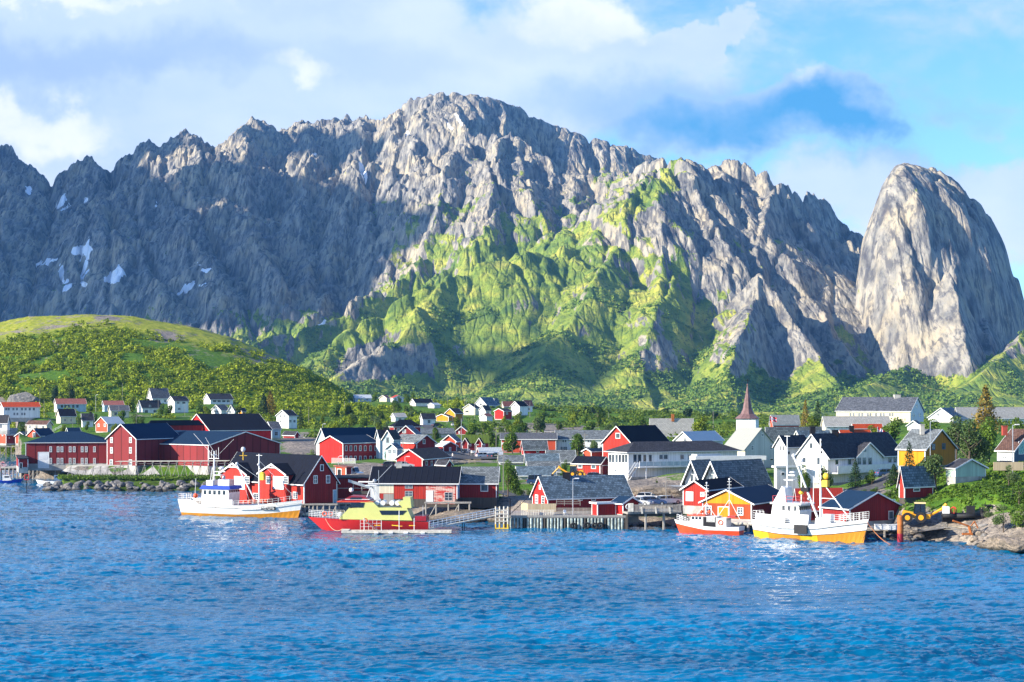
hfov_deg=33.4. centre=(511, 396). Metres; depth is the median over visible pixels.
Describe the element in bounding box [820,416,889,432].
house
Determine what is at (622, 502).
hut
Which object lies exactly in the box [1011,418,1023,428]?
leafy tree
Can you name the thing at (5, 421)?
house
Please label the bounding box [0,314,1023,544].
ground
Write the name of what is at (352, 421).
leafy tree
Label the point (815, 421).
leafy tree
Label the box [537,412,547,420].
leafy tree
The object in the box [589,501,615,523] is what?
hut
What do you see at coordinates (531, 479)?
parked car
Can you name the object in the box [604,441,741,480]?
restaurant
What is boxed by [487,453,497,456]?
parked car
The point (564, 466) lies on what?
leafy tree
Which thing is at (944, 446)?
house
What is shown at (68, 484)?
boulder
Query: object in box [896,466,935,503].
cabin
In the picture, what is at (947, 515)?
inflatable boat
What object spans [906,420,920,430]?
house
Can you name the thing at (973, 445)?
leafy tree
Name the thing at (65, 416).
house
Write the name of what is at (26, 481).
sea marker
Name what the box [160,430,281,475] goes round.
warehouse
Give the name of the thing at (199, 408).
leafy tree
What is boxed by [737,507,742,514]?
window
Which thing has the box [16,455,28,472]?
shed
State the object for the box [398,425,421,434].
house
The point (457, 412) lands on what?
house
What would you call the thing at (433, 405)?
house
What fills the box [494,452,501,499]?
utility pole
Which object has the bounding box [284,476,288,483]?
window
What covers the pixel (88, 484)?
boulder
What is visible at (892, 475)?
spruce tree
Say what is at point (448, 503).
stilt platform
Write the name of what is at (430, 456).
shop
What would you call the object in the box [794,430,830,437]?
house
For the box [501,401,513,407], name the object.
house
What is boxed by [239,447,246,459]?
satellite mast
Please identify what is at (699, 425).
leafy tree
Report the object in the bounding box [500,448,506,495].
utility pole
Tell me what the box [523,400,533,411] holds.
house
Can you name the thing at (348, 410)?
leafy tree
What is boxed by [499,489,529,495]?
road
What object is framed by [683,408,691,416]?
leafy tree
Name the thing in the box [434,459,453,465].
kiosk
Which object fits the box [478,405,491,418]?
house
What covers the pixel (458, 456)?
yard
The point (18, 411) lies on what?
house
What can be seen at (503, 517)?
tie up post
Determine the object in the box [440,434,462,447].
house
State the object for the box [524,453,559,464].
shed
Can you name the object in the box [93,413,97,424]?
leafy tree
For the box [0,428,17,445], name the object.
house
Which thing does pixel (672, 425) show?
house
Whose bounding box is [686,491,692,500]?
door
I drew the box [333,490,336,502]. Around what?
door
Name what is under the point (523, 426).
leafy tree
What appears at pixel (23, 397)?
rock slab
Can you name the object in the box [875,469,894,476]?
parked car
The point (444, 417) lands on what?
house
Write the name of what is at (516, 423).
leafy tree
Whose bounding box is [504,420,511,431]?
leafy tree
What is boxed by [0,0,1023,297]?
sky
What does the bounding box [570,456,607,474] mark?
garage
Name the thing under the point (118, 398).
leafy tree
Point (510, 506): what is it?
fender pole
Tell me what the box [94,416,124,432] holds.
house
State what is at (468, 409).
house
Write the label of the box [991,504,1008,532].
bush
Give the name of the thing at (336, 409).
leafy tree
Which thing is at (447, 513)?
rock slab
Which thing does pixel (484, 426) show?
leafy tree
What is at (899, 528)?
steel pile
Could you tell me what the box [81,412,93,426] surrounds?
house
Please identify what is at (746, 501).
boathouse
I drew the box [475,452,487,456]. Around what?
parked car
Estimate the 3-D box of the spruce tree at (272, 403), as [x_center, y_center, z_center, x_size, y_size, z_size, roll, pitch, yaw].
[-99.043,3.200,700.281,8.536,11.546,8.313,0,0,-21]
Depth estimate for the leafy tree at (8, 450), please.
620.03 m
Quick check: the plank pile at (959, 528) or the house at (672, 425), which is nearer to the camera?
the plank pile at (959, 528)
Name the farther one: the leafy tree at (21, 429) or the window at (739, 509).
the leafy tree at (21, 429)
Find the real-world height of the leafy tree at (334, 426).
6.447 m
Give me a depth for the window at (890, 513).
269.78 m
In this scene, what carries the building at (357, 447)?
on the ground at (38, 325)
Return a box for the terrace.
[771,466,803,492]
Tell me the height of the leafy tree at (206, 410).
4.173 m
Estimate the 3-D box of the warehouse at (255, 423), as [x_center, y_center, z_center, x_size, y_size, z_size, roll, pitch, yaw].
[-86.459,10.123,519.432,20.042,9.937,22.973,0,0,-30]
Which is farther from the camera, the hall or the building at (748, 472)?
the hall
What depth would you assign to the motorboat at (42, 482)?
424.90 m
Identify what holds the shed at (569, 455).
on the ground at (38, 325)
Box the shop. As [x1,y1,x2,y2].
[394,447,451,465]
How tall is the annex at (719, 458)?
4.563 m
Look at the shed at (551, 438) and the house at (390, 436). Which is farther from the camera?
the shed at (551, 438)
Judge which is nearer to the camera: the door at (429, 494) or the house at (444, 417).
the door at (429, 494)
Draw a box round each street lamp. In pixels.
[930,420,936,454]
[1012,424,1019,474]
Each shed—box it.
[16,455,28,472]
[333,465,353,474]
[497,455,523,464]
[500,433,556,452]
[515,466,556,479]
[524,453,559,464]
[526,461,561,475]
[545,450,575,464]
[943,458,988,484]
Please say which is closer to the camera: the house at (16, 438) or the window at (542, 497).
the window at (542, 497)
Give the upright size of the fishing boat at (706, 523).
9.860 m
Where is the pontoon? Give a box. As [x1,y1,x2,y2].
[341,518,451,533]
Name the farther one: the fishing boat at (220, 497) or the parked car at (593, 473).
the parked car at (593, 473)
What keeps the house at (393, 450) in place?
on the ground at (38, 325)
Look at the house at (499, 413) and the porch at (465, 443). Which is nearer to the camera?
the porch at (465, 443)
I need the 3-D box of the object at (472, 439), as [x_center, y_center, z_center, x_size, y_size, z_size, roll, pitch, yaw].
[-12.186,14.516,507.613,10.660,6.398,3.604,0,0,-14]
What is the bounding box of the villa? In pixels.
[793,430,897,487]
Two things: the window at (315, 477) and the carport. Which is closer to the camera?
the window at (315, 477)
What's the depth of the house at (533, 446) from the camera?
441.06 m
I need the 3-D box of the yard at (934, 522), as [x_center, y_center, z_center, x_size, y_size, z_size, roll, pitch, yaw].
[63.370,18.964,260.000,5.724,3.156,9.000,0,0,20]
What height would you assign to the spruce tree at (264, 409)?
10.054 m
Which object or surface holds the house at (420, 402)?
on the ground at (38, 325)
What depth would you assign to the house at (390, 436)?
411.12 m
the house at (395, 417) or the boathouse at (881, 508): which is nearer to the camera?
the boathouse at (881, 508)
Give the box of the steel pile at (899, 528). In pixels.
[897,515,902,541]
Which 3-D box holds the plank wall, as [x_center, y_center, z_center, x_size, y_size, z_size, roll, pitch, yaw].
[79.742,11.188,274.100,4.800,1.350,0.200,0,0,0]
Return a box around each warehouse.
[24,431,106,469]
[105,423,178,474]
[149,420,203,430]
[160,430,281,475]
[192,413,272,438]
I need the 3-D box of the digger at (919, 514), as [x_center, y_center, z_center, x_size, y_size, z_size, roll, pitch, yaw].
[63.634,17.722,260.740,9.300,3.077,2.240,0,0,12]
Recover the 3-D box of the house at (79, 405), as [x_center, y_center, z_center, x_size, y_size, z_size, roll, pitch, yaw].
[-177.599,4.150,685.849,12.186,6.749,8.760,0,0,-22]
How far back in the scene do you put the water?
179.90 m
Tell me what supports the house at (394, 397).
on the ground at (38, 325)
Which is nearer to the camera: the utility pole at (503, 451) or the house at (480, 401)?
the utility pole at (503, 451)
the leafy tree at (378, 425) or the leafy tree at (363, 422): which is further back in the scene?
the leafy tree at (363, 422)
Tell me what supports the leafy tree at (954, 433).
on the ground at (38, 325)
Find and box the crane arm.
[952,520,977,534]
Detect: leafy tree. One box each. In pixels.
[4,445,11,456]
[17,422,24,432]
[50,385,58,402]
[59,425,65,431]
[68,382,74,398]
[77,415,81,424]
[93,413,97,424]
[98,389,107,402]
[114,393,120,400]
[117,410,125,422]
[124,395,135,411]
[131,413,139,423]
[137,416,144,422]
[156,403,163,414]
[163,405,172,415]
[195,399,203,413]
[203,406,210,413]
[234,405,243,413]
[246,407,252,412]
[266,412,272,420]
[329,423,340,427]
[330,403,341,415]
[344,403,353,415]
[346,414,357,427]
[358,414,369,426]
[372,392,378,401]
[373,416,381,425]
[374,422,382,429]
[377,410,386,419]
[392,400,401,411]
[404,393,409,402]
[432,427,440,439]
[451,397,460,407]
[454,417,465,429]
[465,424,477,434]
[481,423,489,432]
[485,426,498,446]
[502,432,519,453]
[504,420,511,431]
[504,459,522,495]
[508,419,520,430]
[511,426,520,432]
[518,423,528,432]
[532,417,545,432]
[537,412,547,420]
[556,421,563,428]
[560,459,568,471]
[568,411,577,422]
[569,433,583,455]
[580,414,588,422]
[582,422,595,429]
[590,440,597,447]
[595,406,606,417]
[596,417,602,426]
[603,424,610,429]
[637,415,646,424]
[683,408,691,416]
[691,415,708,430]
[702,412,718,417]
[729,410,738,415]
[797,464,810,487]
[804,416,820,426]
[816,465,833,487]
[867,425,876,431]
[882,421,903,441]
[919,418,940,428]
[945,415,965,459]
[958,418,990,463]
[976,416,998,462]
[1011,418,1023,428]
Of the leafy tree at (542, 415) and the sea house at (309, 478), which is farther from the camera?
the leafy tree at (542, 415)
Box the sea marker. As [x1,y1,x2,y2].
[24,474,28,492]
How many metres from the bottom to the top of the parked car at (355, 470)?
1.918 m
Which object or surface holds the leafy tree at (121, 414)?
on the ground at (38, 325)
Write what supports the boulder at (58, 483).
on the breakwater
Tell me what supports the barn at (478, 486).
on the ground at (38, 325)
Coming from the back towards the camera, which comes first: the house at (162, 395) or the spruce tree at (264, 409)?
the house at (162, 395)
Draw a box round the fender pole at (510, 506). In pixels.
[509,498,526,514]
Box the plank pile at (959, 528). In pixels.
[939,525,975,529]
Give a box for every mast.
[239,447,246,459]
[461,419,461,451]
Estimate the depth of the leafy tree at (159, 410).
688.88 m
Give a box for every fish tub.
[874,524,880,529]
[881,524,887,529]
[888,524,895,529]
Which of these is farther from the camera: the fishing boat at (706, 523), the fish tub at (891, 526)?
the fishing boat at (706, 523)
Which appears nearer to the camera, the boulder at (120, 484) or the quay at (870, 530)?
the quay at (870, 530)
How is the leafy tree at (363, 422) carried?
on the ground at (38, 325)
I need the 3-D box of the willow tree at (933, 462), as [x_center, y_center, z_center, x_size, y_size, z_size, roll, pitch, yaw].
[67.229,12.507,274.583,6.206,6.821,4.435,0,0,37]
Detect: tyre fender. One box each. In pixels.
[583,522,589,528]
[597,522,603,528]
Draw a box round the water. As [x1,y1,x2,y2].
[0,454,1023,681]
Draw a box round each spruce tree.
[256,393,271,415]
[266,390,278,415]
[297,408,303,427]
[798,399,808,426]
[812,401,821,419]
[846,460,864,487]
[884,464,898,484]
[897,441,915,479]
[970,385,1002,433]
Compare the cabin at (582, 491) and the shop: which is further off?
the shop
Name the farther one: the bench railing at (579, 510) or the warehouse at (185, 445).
the warehouse at (185, 445)
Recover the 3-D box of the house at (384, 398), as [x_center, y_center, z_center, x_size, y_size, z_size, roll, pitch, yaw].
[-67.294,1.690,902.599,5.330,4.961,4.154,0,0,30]
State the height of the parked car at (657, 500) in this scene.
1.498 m
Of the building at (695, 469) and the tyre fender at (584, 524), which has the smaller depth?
the tyre fender at (584, 524)
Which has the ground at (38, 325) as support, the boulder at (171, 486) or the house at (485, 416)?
the house at (485, 416)
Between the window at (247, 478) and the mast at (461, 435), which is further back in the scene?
the mast at (461, 435)
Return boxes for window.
[245,476,249,483]
[266,476,269,483]
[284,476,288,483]
[313,475,317,483]
[326,475,329,482]
[405,491,412,495]
[445,492,451,500]
[480,485,487,491]
[541,496,544,503]
[633,454,636,462]
[705,506,711,514]
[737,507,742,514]
[857,457,860,464]
[862,457,865,464]
[888,511,893,519]
[1018,441,1023,454]
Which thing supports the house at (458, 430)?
on the ground at (38, 325)
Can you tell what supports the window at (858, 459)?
in the villa
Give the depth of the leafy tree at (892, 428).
404.44 m
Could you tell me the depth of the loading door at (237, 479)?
323.52 m
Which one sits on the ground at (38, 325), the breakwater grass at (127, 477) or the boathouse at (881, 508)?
the boathouse at (881, 508)
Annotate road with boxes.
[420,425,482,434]
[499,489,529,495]
[793,473,893,494]
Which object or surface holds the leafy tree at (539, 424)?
on the ground at (38, 325)
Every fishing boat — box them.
[178,434,302,517]
[674,478,744,535]
[751,436,868,542]
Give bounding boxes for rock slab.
[7,392,39,401]
[429,509,501,522]
[487,517,502,523]
[630,485,682,497]
[981,534,1007,550]
[997,537,1023,552]
[1008,530,1023,537]
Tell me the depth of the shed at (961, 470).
273.28 m
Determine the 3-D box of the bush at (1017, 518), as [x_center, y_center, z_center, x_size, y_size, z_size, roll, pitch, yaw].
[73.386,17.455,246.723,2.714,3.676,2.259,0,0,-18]
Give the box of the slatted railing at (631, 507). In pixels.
[628,503,684,513]
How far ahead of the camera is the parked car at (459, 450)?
449.35 m
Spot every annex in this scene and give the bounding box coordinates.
[335,475,369,505]
[690,455,765,463]
[692,454,720,455]
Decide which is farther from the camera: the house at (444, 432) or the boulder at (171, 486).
the house at (444, 432)
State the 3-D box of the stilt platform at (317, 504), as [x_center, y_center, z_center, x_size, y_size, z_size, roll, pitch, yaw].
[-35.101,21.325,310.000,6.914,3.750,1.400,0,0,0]
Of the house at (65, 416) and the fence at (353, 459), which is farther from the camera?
the house at (65, 416)
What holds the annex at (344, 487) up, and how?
on the ground at (38, 325)
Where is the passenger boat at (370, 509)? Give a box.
[309,465,430,530]
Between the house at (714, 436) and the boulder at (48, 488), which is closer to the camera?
the boulder at (48, 488)
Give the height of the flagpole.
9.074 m
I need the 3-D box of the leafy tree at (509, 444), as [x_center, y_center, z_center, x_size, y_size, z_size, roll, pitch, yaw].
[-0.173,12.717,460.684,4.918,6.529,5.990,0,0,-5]
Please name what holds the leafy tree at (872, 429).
on the ground at (38, 325)
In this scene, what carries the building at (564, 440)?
on the ground at (38, 325)
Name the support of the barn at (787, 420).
on the ground at (38, 325)
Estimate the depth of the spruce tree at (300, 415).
649.67 m
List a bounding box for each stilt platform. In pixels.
[0,446,17,458]
[300,503,337,516]
[338,502,360,512]
[424,502,470,516]
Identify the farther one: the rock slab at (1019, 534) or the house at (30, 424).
the house at (30, 424)
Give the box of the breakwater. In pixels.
[62,478,217,490]
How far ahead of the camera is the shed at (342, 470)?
360.89 m
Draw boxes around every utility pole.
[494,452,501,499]
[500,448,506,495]
[662,478,669,507]
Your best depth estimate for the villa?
327.50 m
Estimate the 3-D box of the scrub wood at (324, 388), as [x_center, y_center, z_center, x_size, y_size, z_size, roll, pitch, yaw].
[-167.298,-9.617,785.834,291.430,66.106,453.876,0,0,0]
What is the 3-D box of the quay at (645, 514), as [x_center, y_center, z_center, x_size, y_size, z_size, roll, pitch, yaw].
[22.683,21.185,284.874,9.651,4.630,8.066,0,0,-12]
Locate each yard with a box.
[60,464,158,475]
[445,451,496,458]
[910,511,947,531]
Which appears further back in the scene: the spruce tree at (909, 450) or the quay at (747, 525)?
the spruce tree at (909, 450)
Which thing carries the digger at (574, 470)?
on the ground at (38, 325)
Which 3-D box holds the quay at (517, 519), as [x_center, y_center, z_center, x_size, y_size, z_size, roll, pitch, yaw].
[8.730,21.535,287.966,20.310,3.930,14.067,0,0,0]
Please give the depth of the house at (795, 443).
336.38 m
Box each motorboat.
[0,470,22,482]
[36,480,53,483]
[49,475,61,481]
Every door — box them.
[234,476,244,489]
[273,476,283,489]
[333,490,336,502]
[337,469,341,474]
[426,491,432,501]
[602,465,607,474]
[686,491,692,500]
[718,506,728,516]
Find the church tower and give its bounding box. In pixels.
[736,379,760,429]
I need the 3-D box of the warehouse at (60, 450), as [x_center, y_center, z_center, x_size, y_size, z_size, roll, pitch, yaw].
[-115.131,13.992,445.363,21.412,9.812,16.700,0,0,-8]
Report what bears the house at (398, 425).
on the ground at (38, 325)
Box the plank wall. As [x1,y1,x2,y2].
[993,462,1023,469]
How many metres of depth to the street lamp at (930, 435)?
285.93 m
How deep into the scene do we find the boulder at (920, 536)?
255.46 m
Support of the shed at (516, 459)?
on the ground at (38, 325)
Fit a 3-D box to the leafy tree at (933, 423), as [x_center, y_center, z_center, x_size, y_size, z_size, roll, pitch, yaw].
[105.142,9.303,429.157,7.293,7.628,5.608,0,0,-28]
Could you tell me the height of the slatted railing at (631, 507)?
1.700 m
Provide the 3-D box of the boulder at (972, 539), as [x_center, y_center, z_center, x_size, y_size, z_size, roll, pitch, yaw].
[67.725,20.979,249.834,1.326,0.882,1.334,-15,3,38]
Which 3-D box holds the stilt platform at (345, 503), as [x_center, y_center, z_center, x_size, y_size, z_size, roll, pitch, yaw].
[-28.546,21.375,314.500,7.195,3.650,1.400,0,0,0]
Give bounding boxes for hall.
[600,425,668,456]
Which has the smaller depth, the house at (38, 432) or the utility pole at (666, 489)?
the utility pole at (666, 489)
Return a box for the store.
[793,488,842,521]
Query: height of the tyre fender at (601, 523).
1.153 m
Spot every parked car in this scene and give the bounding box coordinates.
[352,467,362,473]
[382,461,394,465]
[394,461,414,465]
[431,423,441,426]
[457,447,465,452]
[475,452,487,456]
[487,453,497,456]
[526,475,541,484]
[586,472,601,474]
[634,496,653,505]
[636,492,656,497]
[643,496,666,504]
[657,495,682,503]
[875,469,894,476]
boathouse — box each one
[679,477,743,513]
[698,484,778,520]
[818,490,901,525]
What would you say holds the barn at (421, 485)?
on the ground at (38, 325)
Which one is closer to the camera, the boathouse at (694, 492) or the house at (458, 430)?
the boathouse at (694, 492)
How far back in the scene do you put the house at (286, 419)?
621.81 m
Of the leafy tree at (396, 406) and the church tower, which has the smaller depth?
the church tower
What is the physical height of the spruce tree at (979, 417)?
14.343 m
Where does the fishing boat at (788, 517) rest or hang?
on the water
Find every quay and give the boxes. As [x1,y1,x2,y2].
[1,466,41,478]
[505,511,626,528]
[622,508,682,529]
[731,520,752,531]
[864,526,907,539]
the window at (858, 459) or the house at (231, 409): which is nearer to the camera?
the window at (858, 459)
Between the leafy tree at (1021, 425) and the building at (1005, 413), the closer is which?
the leafy tree at (1021, 425)
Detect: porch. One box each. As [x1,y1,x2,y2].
[462,438,470,448]
[475,438,484,449]
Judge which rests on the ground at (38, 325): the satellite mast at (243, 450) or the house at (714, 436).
the house at (714, 436)
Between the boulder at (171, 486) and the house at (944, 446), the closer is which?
the house at (944, 446)
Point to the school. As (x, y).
(908, 409)
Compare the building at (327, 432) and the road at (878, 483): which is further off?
the building at (327, 432)
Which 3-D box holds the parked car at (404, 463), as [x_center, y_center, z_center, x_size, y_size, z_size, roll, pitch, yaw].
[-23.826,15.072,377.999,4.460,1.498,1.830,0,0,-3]
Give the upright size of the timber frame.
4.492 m
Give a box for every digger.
[551,465,585,475]
[902,502,952,522]
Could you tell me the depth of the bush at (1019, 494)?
255.99 m
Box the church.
[724,427,774,467]
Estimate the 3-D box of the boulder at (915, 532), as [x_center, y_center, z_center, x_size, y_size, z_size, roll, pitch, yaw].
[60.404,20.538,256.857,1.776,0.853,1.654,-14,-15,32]
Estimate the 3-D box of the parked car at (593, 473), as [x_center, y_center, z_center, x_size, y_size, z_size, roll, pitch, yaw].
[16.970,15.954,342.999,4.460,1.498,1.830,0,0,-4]
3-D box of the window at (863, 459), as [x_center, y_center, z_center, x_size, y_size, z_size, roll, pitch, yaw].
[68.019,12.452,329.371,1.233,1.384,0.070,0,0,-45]
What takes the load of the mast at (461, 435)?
on the ground at (38, 325)
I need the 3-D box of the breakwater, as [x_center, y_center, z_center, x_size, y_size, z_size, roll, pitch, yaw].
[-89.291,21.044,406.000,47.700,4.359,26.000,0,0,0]
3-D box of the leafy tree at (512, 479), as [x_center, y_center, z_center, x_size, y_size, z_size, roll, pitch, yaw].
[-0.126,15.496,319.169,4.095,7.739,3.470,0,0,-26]
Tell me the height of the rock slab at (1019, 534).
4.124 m
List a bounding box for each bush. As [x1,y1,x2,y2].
[516,488,524,495]
[862,470,875,483]
[983,507,993,518]
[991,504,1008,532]
[1003,465,1020,484]
[1010,505,1023,525]
[1012,482,1023,504]
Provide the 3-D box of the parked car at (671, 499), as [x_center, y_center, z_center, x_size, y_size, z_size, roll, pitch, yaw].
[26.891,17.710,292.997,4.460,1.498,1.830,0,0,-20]
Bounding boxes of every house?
[0,402,40,421]
[0,415,10,433]
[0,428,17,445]
[14,432,26,444]
[26,420,53,433]
[26,428,53,436]
[53,398,86,411]
[55,409,76,423]
[65,427,80,430]
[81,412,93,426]
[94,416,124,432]
[101,401,123,411]
[107,405,129,417]
[136,399,162,412]
[146,387,169,403]
[167,396,189,412]
[203,393,233,404]
[211,405,227,413]
[218,452,339,506]
[227,405,236,413]
[267,421,281,439]
[275,409,297,428]
[282,431,300,437]
[352,395,371,401]
[374,427,389,458]
[379,395,389,401]
[381,430,401,459]
[384,443,403,460]
[388,420,421,432]
[390,395,403,402]
[390,413,406,421]
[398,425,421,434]
[400,434,436,452]
[409,399,433,406]
[419,413,436,424]
[421,428,455,437]
[427,403,440,407]
[435,441,458,451]
[436,414,453,421]
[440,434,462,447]
[444,408,463,420]
[455,426,466,434]
[462,404,479,414]
[475,397,498,407]
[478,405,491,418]
[479,413,493,420]
[493,408,512,419]
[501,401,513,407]
[510,401,528,415]
[520,440,548,454]
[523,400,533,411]
[581,448,601,455]
[649,414,693,438]
[673,431,724,443]
[772,426,815,465]
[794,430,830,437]
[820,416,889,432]
[838,426,870,432]
[851,424,882,429]
[895,424,957,471]
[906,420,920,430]
[927,407,962,422]
[994,426,1023,461]
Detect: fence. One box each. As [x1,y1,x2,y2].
[343,458,355,463]
[521,502,555,514]
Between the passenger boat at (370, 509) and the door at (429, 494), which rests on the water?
the passenger boat at (370, 509)
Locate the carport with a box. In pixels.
[476,447,502,454]
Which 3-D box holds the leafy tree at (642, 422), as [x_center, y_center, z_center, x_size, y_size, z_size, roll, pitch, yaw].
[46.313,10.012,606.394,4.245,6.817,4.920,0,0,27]
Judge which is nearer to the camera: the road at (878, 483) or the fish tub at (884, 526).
the fish tub at (884, 526)
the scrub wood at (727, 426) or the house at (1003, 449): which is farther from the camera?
the scrub wood at (727, 426)
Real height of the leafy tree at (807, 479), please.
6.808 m
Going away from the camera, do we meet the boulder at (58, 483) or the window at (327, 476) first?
the window at (327, 476)
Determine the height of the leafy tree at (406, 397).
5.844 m
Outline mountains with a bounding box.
[0,92,1023,415]
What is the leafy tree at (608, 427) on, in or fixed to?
on the ground at (38, 325)
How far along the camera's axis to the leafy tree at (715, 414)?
759.00 m
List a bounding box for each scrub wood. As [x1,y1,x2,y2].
[0,318,465,454]
[235,275,1023,412]
[303,398,1023,438]
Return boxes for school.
[835,395,924,422]
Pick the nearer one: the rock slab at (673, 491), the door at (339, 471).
the rock slab at (673, 491)
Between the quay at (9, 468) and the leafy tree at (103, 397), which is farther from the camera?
the leafy tree at (103, 397)
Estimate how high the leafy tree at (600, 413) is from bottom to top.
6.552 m
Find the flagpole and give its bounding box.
[769,416,776,426]
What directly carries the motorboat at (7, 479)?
on the water
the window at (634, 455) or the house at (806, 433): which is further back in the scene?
the house at (806, 433)
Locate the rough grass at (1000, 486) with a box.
[883,460,1023,526]
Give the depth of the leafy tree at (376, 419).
612.49 m
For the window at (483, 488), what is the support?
in the barn at (478, 486)
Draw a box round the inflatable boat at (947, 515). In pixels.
[941,501,992,521]
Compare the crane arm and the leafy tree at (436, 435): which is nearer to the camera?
the crane arm
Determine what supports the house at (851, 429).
on the ground at (38, 325)
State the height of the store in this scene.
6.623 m
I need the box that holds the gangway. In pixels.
[429,508,497,529]
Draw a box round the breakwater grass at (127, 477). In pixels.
[56,473,219,479]
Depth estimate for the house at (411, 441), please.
432.55 m
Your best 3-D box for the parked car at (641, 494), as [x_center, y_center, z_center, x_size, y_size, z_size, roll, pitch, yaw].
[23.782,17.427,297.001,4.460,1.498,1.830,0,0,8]
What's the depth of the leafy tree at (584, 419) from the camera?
716.03 m
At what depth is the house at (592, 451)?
401.26 m
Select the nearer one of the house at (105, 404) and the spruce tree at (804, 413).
the spruce tree at (804, 413)
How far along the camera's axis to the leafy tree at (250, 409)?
688.58 m
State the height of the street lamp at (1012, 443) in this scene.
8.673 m
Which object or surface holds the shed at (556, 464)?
on the ground at (38, 325)
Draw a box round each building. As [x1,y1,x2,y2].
[314,427,375,454]
[317,435,375,462]
[555,430,610,449]
[680,459,710,484]
[702,459,772,486]
[765,427,821,441]
[955,407,1023,423]
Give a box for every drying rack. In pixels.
[67,465,126,475]
[115,460,229,476]
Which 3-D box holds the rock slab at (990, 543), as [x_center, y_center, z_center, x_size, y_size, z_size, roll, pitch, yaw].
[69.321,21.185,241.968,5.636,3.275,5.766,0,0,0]
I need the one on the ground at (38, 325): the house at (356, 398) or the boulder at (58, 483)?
the house at (356, 398)
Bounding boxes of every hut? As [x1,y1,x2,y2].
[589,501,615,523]
[610,496,642,522]
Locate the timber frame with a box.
[337,479,369,502]
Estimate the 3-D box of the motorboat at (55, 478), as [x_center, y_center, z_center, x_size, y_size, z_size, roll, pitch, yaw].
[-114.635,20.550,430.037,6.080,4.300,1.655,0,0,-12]
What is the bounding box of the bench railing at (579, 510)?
[556,500,591,513]
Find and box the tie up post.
[495,506,508,529]
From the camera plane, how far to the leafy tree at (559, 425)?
624.27 m
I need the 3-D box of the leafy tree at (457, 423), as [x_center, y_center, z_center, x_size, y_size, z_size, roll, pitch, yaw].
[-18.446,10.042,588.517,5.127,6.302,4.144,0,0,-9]
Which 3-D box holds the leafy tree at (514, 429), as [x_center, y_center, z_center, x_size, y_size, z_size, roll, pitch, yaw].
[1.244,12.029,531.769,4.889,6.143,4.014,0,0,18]
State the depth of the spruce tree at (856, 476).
299.82 m
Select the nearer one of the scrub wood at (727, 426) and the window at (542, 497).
the window at (542, 497)
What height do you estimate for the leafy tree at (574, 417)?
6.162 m
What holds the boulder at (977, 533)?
on the ground at (38, 325)
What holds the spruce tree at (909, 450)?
on the ground at (38, 325)
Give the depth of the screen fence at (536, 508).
283.95 m
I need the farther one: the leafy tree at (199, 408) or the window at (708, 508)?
the leafy tree at (199, 408)
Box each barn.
[368,462,462,506]
[459,466,500,507]
[768,415,800,426]
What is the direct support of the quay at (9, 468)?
on the fjord
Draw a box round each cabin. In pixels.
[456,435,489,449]
[529,472,633,510]
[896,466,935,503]
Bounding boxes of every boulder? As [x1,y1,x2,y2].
[45,486,54,490]
[53,481,62,487]
[64,482,72,486]
[83,482,92,485]
[117,482,123,486]
[166,483,175,488]
[910,530,918,535]
[914,534,924,539]
[970,537,977,542]
[973,531,982,535]
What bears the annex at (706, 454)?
on the ground at (38, 325)
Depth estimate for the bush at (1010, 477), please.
267.41 m
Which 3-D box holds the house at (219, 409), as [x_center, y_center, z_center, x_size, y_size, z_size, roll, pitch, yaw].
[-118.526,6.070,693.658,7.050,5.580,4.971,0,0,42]
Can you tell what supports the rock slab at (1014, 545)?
on the ground at (38, 325)
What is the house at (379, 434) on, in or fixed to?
on the ground at (38, 325)
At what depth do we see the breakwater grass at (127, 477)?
401.37 m
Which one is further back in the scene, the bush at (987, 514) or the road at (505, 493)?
the road at (505, 493)
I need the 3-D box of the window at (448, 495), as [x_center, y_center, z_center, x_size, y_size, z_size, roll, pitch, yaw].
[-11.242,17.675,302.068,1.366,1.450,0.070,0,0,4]
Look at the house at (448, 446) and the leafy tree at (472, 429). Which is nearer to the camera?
the house at (448, 446)
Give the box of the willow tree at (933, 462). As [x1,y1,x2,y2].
[916,454,947,491]
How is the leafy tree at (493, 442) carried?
on the ground at (38, 325)
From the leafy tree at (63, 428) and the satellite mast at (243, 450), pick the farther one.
the leafy tree at (63, 428)
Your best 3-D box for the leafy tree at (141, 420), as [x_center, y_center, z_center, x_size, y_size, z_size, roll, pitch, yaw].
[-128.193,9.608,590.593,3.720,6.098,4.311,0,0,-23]
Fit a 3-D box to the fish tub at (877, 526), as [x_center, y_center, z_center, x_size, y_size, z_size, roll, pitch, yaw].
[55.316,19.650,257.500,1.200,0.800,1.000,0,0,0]
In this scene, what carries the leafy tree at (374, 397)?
on the ground at (38, 325)
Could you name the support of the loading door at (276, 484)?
in the sea house at (309, 478)
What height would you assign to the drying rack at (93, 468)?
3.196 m
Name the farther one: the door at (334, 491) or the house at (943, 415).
the house at (943, 415)
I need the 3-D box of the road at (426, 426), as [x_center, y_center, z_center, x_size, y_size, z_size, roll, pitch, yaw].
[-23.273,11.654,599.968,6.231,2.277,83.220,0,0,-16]
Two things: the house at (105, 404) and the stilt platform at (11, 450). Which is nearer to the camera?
the stilt platform at (11, 450)

